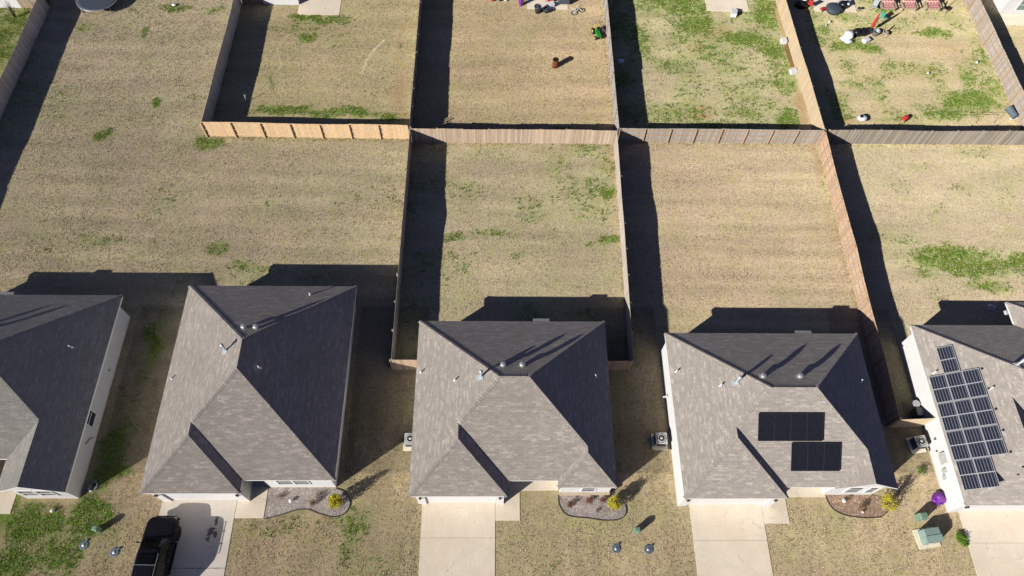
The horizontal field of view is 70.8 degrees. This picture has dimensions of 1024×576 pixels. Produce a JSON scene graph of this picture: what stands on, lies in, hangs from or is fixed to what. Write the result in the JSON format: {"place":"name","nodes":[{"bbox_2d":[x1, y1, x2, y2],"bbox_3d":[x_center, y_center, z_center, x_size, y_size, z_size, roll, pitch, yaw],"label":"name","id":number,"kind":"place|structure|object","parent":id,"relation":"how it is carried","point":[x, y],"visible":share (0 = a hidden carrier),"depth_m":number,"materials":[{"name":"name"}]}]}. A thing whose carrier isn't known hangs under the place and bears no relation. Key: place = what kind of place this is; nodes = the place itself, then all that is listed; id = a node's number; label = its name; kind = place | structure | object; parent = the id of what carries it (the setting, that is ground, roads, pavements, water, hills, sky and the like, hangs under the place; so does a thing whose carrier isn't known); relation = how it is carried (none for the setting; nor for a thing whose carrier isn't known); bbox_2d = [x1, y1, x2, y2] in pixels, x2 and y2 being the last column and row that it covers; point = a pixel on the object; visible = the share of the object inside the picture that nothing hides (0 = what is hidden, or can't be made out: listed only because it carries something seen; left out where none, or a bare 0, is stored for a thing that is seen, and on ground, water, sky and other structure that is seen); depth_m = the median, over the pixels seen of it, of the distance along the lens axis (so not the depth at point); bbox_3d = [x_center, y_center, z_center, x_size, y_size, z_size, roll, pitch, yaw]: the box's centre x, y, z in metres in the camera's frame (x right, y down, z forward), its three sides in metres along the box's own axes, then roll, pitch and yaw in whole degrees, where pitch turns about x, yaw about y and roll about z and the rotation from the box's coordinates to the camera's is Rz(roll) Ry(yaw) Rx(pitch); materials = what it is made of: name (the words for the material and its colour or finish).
{"place":"outdoors","nodes":[
{"label":"outdoors","id":0,"kind":"place"},
{"bbox_2d":[0,0,21,7],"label":"house","id":1,"kind":"structure","parent":0,"point":[14,3],"depth_m":70.81,"materials":[{"name":"grey"}]},
{"bbox_2d":[159,500,236,575],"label":"driveway","id":2,"kind":"structure","parent":0,"point":[202,542],"depth_m":47.60,"materials":[{"name":"concrete"}]},
{"bbox_2d":[131,516,180,575],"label":"parked car","id":3,"kind":"object","parent":2,"relation":"on","point":[155,554],"visible":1,"depth_m":45.94,"materials":[{"name":"black paint"}]},
{"bbox_2d":[418,502,494,575],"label":"driveway","id":4,"kind":"structure","parent":0,"point":[457,538],"depth_m":47.79,"materials":[{"name":"concrete"}]},
{"bbox_2d":[0,0,1023,575],"bbox_3d":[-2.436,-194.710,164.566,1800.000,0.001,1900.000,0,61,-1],"label":"lawn ground","id":5,"kind":"structure","parent":0,"point":[722,292],"depth_m":60.66,"materials":[{"name":"plant"}]},
{"bbox_2d":[0,491,16,513],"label":"front walk","id":6,"kind":"structure","parent":5,"relation":"on","point":[7,499],"depth_m":48.36,"materials":[{"name":"concrete"}]},
{"bbox_2d":[4,0,18,17],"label":"shrub","id":7,"kind":"object","parent":5,"relation":"on","point":[12,10],"visible":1,"depth_m":69.88,"materials":[{"name":"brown plant"}]},
{"bbox_2d":[0,0,49,119],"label":"wooden fence","id":8,"kind":"object","parent":5,"relation":"on","point":[16,63],"visible":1,"depth_m":67.10,"materials":[{"name":"wood"}]},
{"bbox_2d":[17,0,48,7],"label":"wooden fence","id":9,"kind":"object","parent":5,"relation":"on","point":[26,3],"visible":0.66,"depth_m":70.81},
{"bbox_2d":[0,292,129,497],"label":"house","id":10,"kind":"structure","parent":5,"relation":"on","point":[59,356],"depth_m":48.32,"materials":[{"name":"grey"}]},
{"bbox_2d":[14,490,41,495],"bbox_3d":[-31.670,13.454,47.170,1.090,1.340,0.100,0,61,-1],"label":"window","id":11,"kind":"structure","parent":10,"relation":"in","point":[24,492],"depth_m":47.04,"materials":[{"name":"white paint"}]},
{"bbox_2d":[32,490,59,495],"bbox_3d":[-30.520,13.460,47.194,1.090,1.340,0.100,0,61,-1],"label":"window","id":12,"kind":"structure","parent":10,"relation":"in","point":[44,493],"depth_m":47.17,"materials":[{"name":"white paint"}]},
{"bbox_2d":[86,410,96,427],"bbox_3d":[-29.171,8.998,49.804,0.100,1.140,1.090,0,61,-1],"label":"window","id":13,"kind":"structure","parent":10,"relation":"in","point":[92,415],"depth_m":49.99,"materials":[{"name":"glass"}]},
{"bbox_2d":[79,539,88,549],"bbox_3d":[-28.022,16.807,47.120,0.634,0.100,0.608,-20,63,-12],"label":"meter lid","id":14,"kind":"object","parent":5,"relation":"on","point":[84,545],"visible":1,"depth_m":47.11,"materials":[{"name":"metal"}]},
{"bbox_2d":[88,480,97,491],"bbox_3d":[-28.484,13.480,48.879,0.711,0.200,0.683,40,67,19],"label":"coiled hose","id":15,"kind":"object","parent":5,"relation":"on","point":[91,485],"visible":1,"depth_m":48.87,"materials":[{"name":"rubber"}]},
{"bbox_2d":[76,0,116,15],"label":"trampoline","id":16,"kind":"object","parent":5,"relation":"on","point":[92,5],"visible":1,"depth_m":70.60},
{"bbox_2d":[91,525,102,532],"bbox_3d":[-27.284,15.831,47.305,0.390,0.750,0.330,13,62,6],"label":"utility pedestal","id":17,"kind":"object","parent":5,"relation":"on","point":[96,528],"visible":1,"depth_m":47.08,"materials":[{"name":"green plastic"}]},
{"bbox_2d":[109,547,119,556],"bbox_3d":[-25.917,17.215,46.945,0.634,0.100,0.604,0,61,-1],"label":"meter lid","id":18,"kind":"object","parent":5,"relation":"on","point":[114,551],"visible":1,"depth_m":46.94,"materials":[{"name":"metal"}]},
{"bbox_2d":[201,0,241,121],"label":"wooden fence","id":19,"kind":"object","parent":5,"relation":"on","point":[219,71],"visible":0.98,"depth_m":66.90,"materials":[{"name":"wood"}]},
{"bbox_2d":[138,285,357,500],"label":"house","id":20,"kind":"structure","parent":5,"relation":"on","point":[256,386],"depth_m":47.55,"materials":[{"name":"grey"}]},
{"bbox_2d":[163,494,239,499],"bbox_3d":[-20.592,13.791,47.794,4.660,2.125,0.050,0,61,-1],"label":"garage door","id":21,"kind":"structure","parent":20,"relation":"in","point":[172,496],"depth_m":47.92,"materials":[{"name":"white paint"}]},
{"bbox_2d":[275,481,294,484],"bbox_3d":[-15.128,12.895,47.857,1.090,1.310,0.100,0,61,-1],"label":"window","id":22,"kind":"structure","parent":20,"relation":"in","point":[278,482],"depth_m":48.09,"materials":[{"name":"glass"}]},
{"bbox_2d":[292,481,310,484],"bbox_3d":[-14.028,12.901,47.880,1.090,1.310,0.100,0,61,-1],"label":"window","id":23,"kind":"structure","parent":20,"relation":"in","point":[295,482],"depth_m":48.08,"materials":[{"name":"white paint"}]},
{"bbox_2d":[235,481,268,517],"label":"front walk","id":24,"kind":"structure","parent":5,"relation":"on","point":[254,506],"depth_m":48.61,"materials":[{"name":"concrete"}]},
{"bbox_2d":[242,0,263,3],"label":"wooden fence","id":25,"kind":"object","parent":5,"relation":"on","point":[252,1],"visible":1,"depth_m":72.01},
{"bbox_2d":[263,0,299,4],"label":"house","id":26,"kind":"structure","parent":5,"relation":"on","point":[282,2],"depth_m":72.04,"materials":[{"name":"grey"}]},
{"bbox_2d":[199,122,408,139],"bbox_3d":[-18.062,-13.779,63.232,17.990,1.911,0.157,1,61,-1],"label":"wooden fence","id":27,"kind":"object","parent":5,"relation":"on","point":[265,130],"visible":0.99,"depth_m":63.24,"materials":[{"name":"brown wood"}]},
{"bbox_2d":[265,487,349,517],"bbox_3d":[-13.780,14.548,48.736,5.650,0.001,2.080,0,61,-1],"label":"gravel bed","id":28,"kind":"object","parent":5,"relation":"on","point":[300,497],"visible":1,"depth_m":48.80,"materials":[{"name":"gravel"}]},
{"bbox_2d":[265,488,350,518],"bbox_3d":[-13.619,15.209,48.364,5.605,0.064,1.892,-21,64,-12],"label":"bed edging","id":29,"kind":"object","parent":28,"relation":"on","point":[314,511],"visible":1,"depth_m":48.42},
{"bbox_2d":[328,493,343,509],"bbox_3d":[-11.795,14.113,47.930,1.055,2.028,1.113,0,61,-1],"label":"shrub","id":30,"kind":"object","parent":28,"relation":"on","point":[335,500],"visible":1,"depth_m":47.77,"materials":[{"name":"yellow plant"}]},
{"bbox_2d":[298,0,340,14],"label":"patio slab","id":31,"kind":"structure","parent":5,"relation":"on","point":[319,7],"depth_m":72.15,"materials":[{"name":"concrete"}]},
{"bbox_2d":[389,129,411,369],"bbox_3d":[-8.877,-3.886,57.943,0.157,1.994,21.690,0,61,-1],"label":"wooden fence","id":32,"kind":"object","parent":5,"relation":"on","point":[401,250],"visible":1,"depth_m":57.29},
{"bbox_2d":[391,358,416,369],"bbox_3d":[-7.591,5.573,52.799,2.390,1.911,0.157,0,61,-1],"label":"wooden fence","id":33,"kind":"object","parent":5,"relation":"on","point":[404,364],"visible":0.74,"depth_m":52.69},
{"bbox_2d":[403,433,411,450],"bbox_3d":[-7.100,10.719,50.516,1.100,0.915,1.170,0,61,-1],"label":"air conditioner","id":34,"kind":"object","parent":5,"relation":"on","point":[407,444],"visible":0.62,"depth_m":50.25,"materials":[{"name":"metal"}]},
{"bbox_2d":[409,0,423,138],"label":"wooden fence","id":35,"kind":"object","parent":5,"relation":"on","point":[413,98],"visible":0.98,"depth_m":67.06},
{"bbox_2d":[427,117,449,128],"bbox_3d":[-6.617,-14.691,64.862,2.582,0.140,0.560,-33,67,-18],"label":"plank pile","id":36,"kind":"object","parent":5,"relation":"on","point":[439,124],"visible":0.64,"depth_m":64.87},
{"bbox_2d":[0,0,1023,575],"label":"green weeds","id":37,"kind":"object","parent":5,"relation":"on","point":[602,192],"visible":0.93,"depth_m":65.53,"materials":[{"name":"plant"}]},
{"bbox_2d":[407,318,617,503],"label":"house","id":38,"kind":"structure","parent":5,"relation":"on","point":[498,405],"depth_m":47.20,"materials":[{"name":"grey"}]},
{"bbox_2d":[425,497,494,501],"bbox_3d":[-3.425,14.057,48.059,4.640,2.125,0.050,0,61,-1],"label":"garage door","id":39,"kind":"structure","parent":38,"relation":"in","point":[429,499],"depth_m":48.18,"materials":[{"name":"white paint"}]},
{"bbox_2d":[580,488,596,491],"bbox_3d":[5.119,13.441,48.086,0.990,1.290,0.100,0,61,-1],"label":"window","id":40,"kind":"structure","parent":38,"relation":"in","point":[582,489],"depth_m":48.26,"materials":[{"name":"glass"}]},
{"bbox_2d":[410,128,617,143],"bbox_3d":[0.211,-13.428,63.484,18.140,1.898,0.157,0,61,-1],"label":"wooden fence","id":41,"kind":"object","parent":5,"relation":"on","point":[545,136],"visible":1,"depth_m":63.43,"materials":[{"name":"wood"}]},
{"bbox_2d":[495,481,557,520],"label":"front walk","id":42,"kind":"structure","parent":5,"relation":"on","point":[508,509],"depth_m":49.29,"materials":[{"name":"concrete"}]},
{"bbox_2d":[534,4,541,13],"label":"garden pot","id":43,"kind":"object","parent":5,"relation":"on","point":[537,7],"visible":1,"depth_m":71.90,"materials":[{"name":"grey stone"}]},
{"bbox_2d":[527,0,567,9],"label":"patio slab","id":44,"kind":"structure","parent":5,"relation":"on","point":[532,3],"depth_m":73.05,"materials":[{"name":"concrete"}]},
{"bbox_2d":[558,0,569,3],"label":"grill","id":45,"kind":"object","parent":44,"relation":"on","point":[563,1],"visible":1,"depth_m":72.77,"materials":[{"name":"grey metal"}]},
{"bbox_2d":[552,57,558,68],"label":"rusty barrel","id":46,"kind":"object","parent":5,"relation":"on","point":[555,64],"visible":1,"depth_m":68.26,"materials":[{"name":"metal"}]},
{"bbox_2d":[559,494,625,519],"bbox_3d":[5.479,14.896,49.005,4.593,0.001,1.782,0,61,-1],"label":"gravel bed","id":47,"kind":"object","parent":5,"relation":"on","point":[580,507],"visible":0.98,"depth_m":48.96,"materials":[{"name":"gravel"}]},
{"bbox_2d":[558,495,626,520],"bbox_3d":[5.421,15.056,48.904,4.742,0.064,1.322,7,61,3],"label":"bed edging","id":48,"kind":"object","parent":47,"relation":"on","point":[590,518],"visible":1,"depth_m":48.63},
{"bbox_2d":[607,494,621,510],"bbox_3d":[6.970,14.319,48.274,1.092,2.234,1.087,-36,68,-19],"label":"shrub","id":49,"kind":"object","parent":47,"relation":"on","point":[615,504],"visible":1,"depth_m":48.31,"materials":[{"name":"yellow plant"}]},
{"bbox_2d":[591,24,602,39],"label":"toy tractor","id":50,"kind":"object","parent":5,"relation":"on","point":[596,29],"visible":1,"depth_m":70.65,"materials":[{"name":"green plastic"}]},
{"bbox_2d":[602,0,618,131],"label":"wooden fence","id":51,"kind":"object","parent":5,"relation":"on","point":[611,67],"visible":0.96,"depth_m":67.68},
{"bbox_2d":[612,543,619,552],"bbox_3d":[6.923,17.255,47.709,0.634,0.100,0.609,-15,63,-9],"label":"meter lid","id":52,"kind":"object","parent":5,"relation":"on","point":[615,548],"visible":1,"depth_m":47.69,"materials":[{"name":"metal"}]},
{"bbox_2d":[608,359,633,370],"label":"wooden fence","id":53,"kind":"object","parent":5,"relation":"on","point":[620,365],"visible":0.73,"depth_m":53.07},
{"bbox_2d":[614,132,635,369],"bbox_3d":[9.062,-3.778,58.342,0.157,1.942,21.694,1,61,-1],"label":"wooden fence","id":54,"kind":"object","parent":5,"relation":"on","point":[622,223],"visible":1,"depth_m":57.69,"materials":[{"name":"wood"}]},
{"bbox_2d":[633,527,639,533],"bbox_3d":[8.308,16.150,47.981,0.390,0.750,0.330,-2,61,-3],"label":"utility pedestal","id":55,"kind":"object","parent":5,"relation":"on","point":[636,530],"visible":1,"depth_m":47.71,"materials":[{"name":"green plastic"}]},
{"bbox_2d":[644,544,652,553],"bbox_3d":[9.074,17.311,47.730,0.634,0.100,0.604,-5,61,-4],"label":"meter lid","id":56,"kind":"object","parent":5,"relation":"on","point":[648,549],"visible":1,"depth_m":47.71,"materials":[{"name":"metal"}]},
{"bbox_2d":[651,433,667,449],"bbox_3d":[10.495,10.768,50.910,1.100,0.915,1.170,0,61,-1],"label":"air conditioner","id":57,"kind":"object","parent":5,"relation":"on","point":[659,441],"visible":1,"depth_m":50.73,"materials":[{"name":"metal"}]},
{"bbox_2d":[618,128,823,144],"bbox_3d":[18.456,-13.448,63.930,18.140,1.901,0.157,0,61,-1],"label":"wooden fence","id":58,"kind":"object","parent":5,"relation":"on","point":[696,135],"visible":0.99,"depth_m":63.94,"materials":[{"name":"wood"}]},
{"bbox_2d":[705,0,748,11],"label":"patio slab","id":59,"kind":"structure","parent":5,"relation":"on","point":[725,5],"depth_m":73.56,"materials":[{"name":"concrete"}]},
{"bbox_2d":[730,8,737,17],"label":"plastic tub","id":60,"kind":"object","parent":5,"relation":"on","point":[733,12],"visible":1,"depth_m":72.56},
{"bbox_2d":[660,331,897,505],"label":"house","id":61,"kind":"structure","parent":5,"relation":"on","point":[765,419],"depth_m":47.45,"materials":[{"name":"grey"}]},
{"bbox_2d":[687,499,768,504],"bbox_3d":[14.506,14.283,48.363,5.230,2.125,0.050,0,61,-1],"label":"garage door","id":62,"kind":"structure","parent":61,"relation":"in","point":[695,501],"depth_m":48.48,"materials":[{"name":"white paint"}]},
{"bbox_2d":[842,487,866,492],"bbox_3d":[23.064,13.604,48.483,1.090,1.390,0.100,0,61,-1],"label":"window","id":63,"kind":"structure","parent":61,"relation":"in","point":[853,489],"depth_m":48.44,"materials":[{"name":"glass"}]},
{"bbox_2d":[862,487,881,492],"bbox_3d":[24.264,13.610,48.508,0.740,1.390,0.100,0,61,-1],"label":"window","id":64,"kind":"structure","parent":61,"relation":"in","point":[872,489],"depth_m":48.50,"materials":[{"name":"white paint"}]},
{"bbox_2d":[780,37,787,43],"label":"plastic tub","id":65,"kind":"object","parent":5,"relation":"on","point":[783,40],"visible":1,"depth_m":70.88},
{"bbox_2d":[784,44,794,66],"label":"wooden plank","id":66,"kind":"object","parent":5,"relation":"on","point":[788,53],"visible":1,"depth_m":70.30,"materials":[{"name":"wood"}]},
{"bbox_2d":[789,68,797,74],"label":"plastic tub","id":67,"kind":"object","parent":5,"relation":"on","point":[793,71],"visible":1,"depth_m":68.86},
{"bbox_2d":[761,488,825,522],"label":"front walk","id":68,"kind":"structure","parent":5,"relation":"on","point":[776,512],"depth_m":49.26,"materials":[{"name":"concrete"}]},
{"bbox_2d":[775,0,825,130],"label":"wooden fence","id":69,"kind":"object","parent":5,"relation":"on","point":[806,86],"visible":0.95,"depth_m":68.27,"materials":[{"name":"wood"}]},
{"bbox_2d":[794,0,807,8],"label":"covered heap","id":70,"kind":"object","parent":5,"relation":"on","point":[801,4],"visible":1,"depth_m":73.19,"materials":[{"name":"black plastic"}]},
{"bbox_2d":[812,0,856,11],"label":"patio slab","id":71,"kind":"structure","parent":5,"relation":"on","point":[818,5],"depth_m":73.86,"materials":[{"name":"concrete"}]},
{"bbox_2d":[826,2,842,14],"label":"round tub","id":72,"kind":"object","parent":71,"relation":"on","point":[833,8],"visible":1,"depth_m":73.09,"materials":[{"name":"grey plastic"}]},
{"bbox_2d":[839,0,849,8],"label":"covered heap","id":73,"kind":"object","parent":71,"relation":"on","point":[844,4],"visible":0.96,"depth_m":73.33,"materials":[{"name":"black plastic"}]},
{"bbox_2d":[840,30,853,43],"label":"rubbish bag","id":74,"kind":"object","parent":5,"relation":"on","point":[847,36],"visible":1,"depth_m":71.12,"materials":[{"name":"white plastic"}]},
{"bbox_2d":[826,495,888,516],"bbox_3d":[23.738,14.909,49.435,4.200,0.001,1.692,0,61,-1],"label":"gravel bed","id":75,"kind":"object","parent":5,"relation":"on","point":[874,508],"visible":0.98,"depth_m":49.43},
{"bbox_2d":[825,495,888,517],"bbox_3d":[23.593,15.173,49.274,4.390,0.064,1.174,13,62,6],"label":"bed edging","id":76,"kind":"object","parent":75,"relation":"on","point":[854,516],"visible":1,"depth_m":49.08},
{"bbox_2d":[858,502,866,510],"bbox_3d":[23.982,14.902,49.158,0.678,0.597,0.631,0,61,-1],"label":"shrub","id":77,"kind":"object","parent":75,"relation":"on","point":[863,505],"visible":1,"depth_m":49.16,"materials":[{"name":"brown plant"}]},
{"bbox_2d":[879,492,902,511],"bbox_3d":[25.646,14.301,48.465,1.205,2.487,1.244,0,61,-1],"label":"shrub","id":78,"kind":"object","parent":75,"relation":"on","point":[886,500],"visible":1,"depth_m":48.76,"materials":[{"name":"yellow plant"}]},
{"bbox_2d":[816,131,899,427],"bbox_3d":[27.367,-1.856,57.693,0.157,1.988,26.293,1,61,-1],"label":"wooden fence","id":79,"kind":"object","parent":5,"relation":"on","point":[881,370],"visible":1,"depth_m":56.74,"materials":[{"name":"wood"}]},
{"bbox_2d":[853,27,868,36],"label":"rubbish bag","id":80,"kind":"object","parent":5,"relation":"on","point":[859,32],"visible":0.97,"depth_m":71.31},
{"bbox_2d":[857,115,867,121],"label":"dog toy","id":81,"kind":"object","parent":5,"relation":"on","point":[861,118],"visible":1,"depth_m":66.09,"materials":[{"name":"white plastic"}]},
{"bbox_2d":[862,36,870,43],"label":"plastic tub","id":82,"kind":"object","parent":5,"relation":"on","point":[866,40],"visible":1,"depth_m":71.20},
{"bbox_2d":[868,13,879,33],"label":"patio umbrella","id":83,"kind":"object","parent":5,"relation":"on","point":[874,23],"visible":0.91,"depth_m":71.03,"materials":[{"name":"fabric"}]},
{"bbox_2d":[870,0,879,10],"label":"garden chair","id":84,"kind":"object","parent":5,"relation":"on","point":[875,3],"visible":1,"depth_m":73.31,"materials":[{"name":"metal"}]},
{"bbox_2d":[872,28,880,36],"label":"metal bucket","id":85,"kind":"object","parent":5,"relation":"on","point":[876,32],"visible":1,"depth_m":71.67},
{"bbox_2d":[878,0,897,11],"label":"lounge chair","id":86,"kind":"object","parent":5,"relation":"on","point":[886,4],"visible":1,"depth_m":73.38,"materials":[{"name":"red fabric"}]},
{"bbox_2d":[899,0,918,11],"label":"lounge chair","id":87,"kind":"object","parent":5,"relation":"on","point":[909,4],"visible":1,"depth_m":73.46,"materials":[{"name":"red fabric"}]},
{"bbox_2d":[889,416,934,427],"bbox_3d":[28.522,9.591,51.451,2.492,1.902,0.157,-2,61,-2],"label":"wooden fence","id":88,"kind":"object","parent":5,"relation":"on","point":[900,423],"visible":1,"depth_m":51.34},
{"bbox_2d":[905,435,928,453],"bbox_3d":[28.927,11.040,51.201,1.100,0.915,1.170,-7,61,-5],"label":"air conditioner","id":89,"kind":"object","parent":5,"relation":"on","point":[918,444],"visible":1,"depth_m":51.07,"materials":[{"name":"metal"}]},
{"bbox_2d":[910,400,923,418],"bbox_3d":[29.387,8.837,52.466,0.580,0.850,1.206,0,61,-1],"label":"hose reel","id":90,"kind":"object","parent":5,"relation":"on","point":[916,412],"visible":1,"depth_m":52.22,"materials":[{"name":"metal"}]},
{"bbox_2d":[914,512,928,521],"bbox_3d":[27.749,15.496,48.779,0.580,0.800,0.480,-7,61,-5],"label":"utility pedestal","id":91,"kind":"object","parent":5,"relation":"on","point":[922,516],"visible":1,"depth_m":48.49,"materials":[{"name":"green plastic"}]},
{"bbox_2d":[827,129,1023,144],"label":"wooden fence","id":92,"kind":"object","parent":5,"relation":"on","point":[983,137],"visible":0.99,"depth_m":64.38,"materials":[{"name":"wood"}]},
{"bbox_2d":[912,527,942,548],"bbox_3d":[27.920,16.629,48.100,1.540,0.900,1.270,-7,61,-5],"label":"transformer box","id":93,"kind":"object","parent":5,"relation":"on","point":[929,537],"visible":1,"depth_m":47.97,"materials":[{"name":"metal"}]},
{"bbox_2d":[922,0,941,11],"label":"lounge chair","id":94,"kind":"object","parent":5,"relation":"on","point":[932,4],"visible":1,"depth_m":73.54,"materials":[{"name":"red fabric"}]},
{"bbox_2d":[931,492,946,505],"bbox_3d":[29.390,14.464,49.492,1.036,0.684,0.913,0,61,-1],"label":"crumpled bag","id":95,"kind":"object","parent":5,"relation":"on","point":[938,498],"visible":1,"depth_m":49.36,"materials":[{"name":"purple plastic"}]},
{"bbox_2d":[898,301,1023,511],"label":"house","id":96,"kind":"structure","parent":5,"relation":"on","point":[966,382],"depth_m":49.08,"materials":[{"name":"grey"}]},
{"bbox_2d":[960,506,1023,510],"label":"garage door","id":97,"kind":"structure","parent":96,"relation":"in","point":[973,508],"depth_m":48.80,"materials":[{"name":"white paint"}]},
{"bbox_2d":[956,531,968,546],"bbox_3d":[30.248,16.858,48.326,0.847,0.559,1.109,0,61,-1],"label":"shrub","id":98,"kind":"object","parent":5,"relation":"on","point":[961,538],"visible":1,"depth_m":48.30,"materials":[{"name":"green plant"}]},
{"bbox_2d":[937,112,998,121],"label":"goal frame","id":99,"kind":"object","parent":5,"relation":"on","point":[975,114],"visible":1,"depth_m":65.89,"materials":[{"name":"white plastic"}]},
{"bbox_2d":[986,304,995,310],"bbox_3d":[37.974,1.580,57.072,0.707,0.260,0.616,-29,66,-16],"label":"field stone","id":100,"kind":"object","parent":5,"relation":"on","point":[990,307],"visible":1,"depth_m":56.99,"materials":[{"name":"stone"}]},
{"bbox_2d":[964,0,1023,130],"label":"wooden fence","id":101,"kind":"object","parent":5,"relation":"on","point":[1006,74],"visible":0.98,"depth_m":69.46,"materials":[{"name":"wood"}]},
{"bbox_2d":[1005,105,1018,119],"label":"storage bin","id":102,"kind":"object","parent":5,"relation":"on","point":[1011,112],"visible":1,"depth_m":66.71,"materials":[{"name":"grey plastic"}]},
{"bbox_2d":[1001,14,1023,25],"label":"patio slab","id":103,"kind":"structure","parent":5,"relation":"on","point":[1013,19],"depth_m":73.46,"materials":[{"name":"concrete"}]},
{"bbox_2d":[694,540,766,540],"bbox_3d":[14.634,22.117,45.311,4.920,0.102,16.900,0,61,-1],"label":"driveway base","id":104,"kind":"object","parent":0,"point":[730,540],"depth_m":48.14,"materials":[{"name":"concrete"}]},
{"bbox_2d":[689,504,772,575],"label":"driveway","id":105,"kind":"structure","parent":0,"point":[729,522],"depth_m":48.13,"materials":[{"name":"concrete"}]},
{"bbox_2d":[958,511,1023,575],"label":"driveway","id":106,"kind":"structure","parent":0,"point":[996,542],"depth_m":48.48,"materials":[{"name":"concrete"}]},
{"bbox_2d":[993,0,1023,13],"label":"house","id":107,"kind":"structure","parent":0,"point":[1009,6],"depth_m":73.35,"materials":[{"name":"grey"}]},
{"bbox_2d":[1015,0,1023,10],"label":"window","id":108,"kind":"structure","parent":107,"relation":"in","point":[1020,7],"depth_m":73.14,"materials":[{"name":"glass"}]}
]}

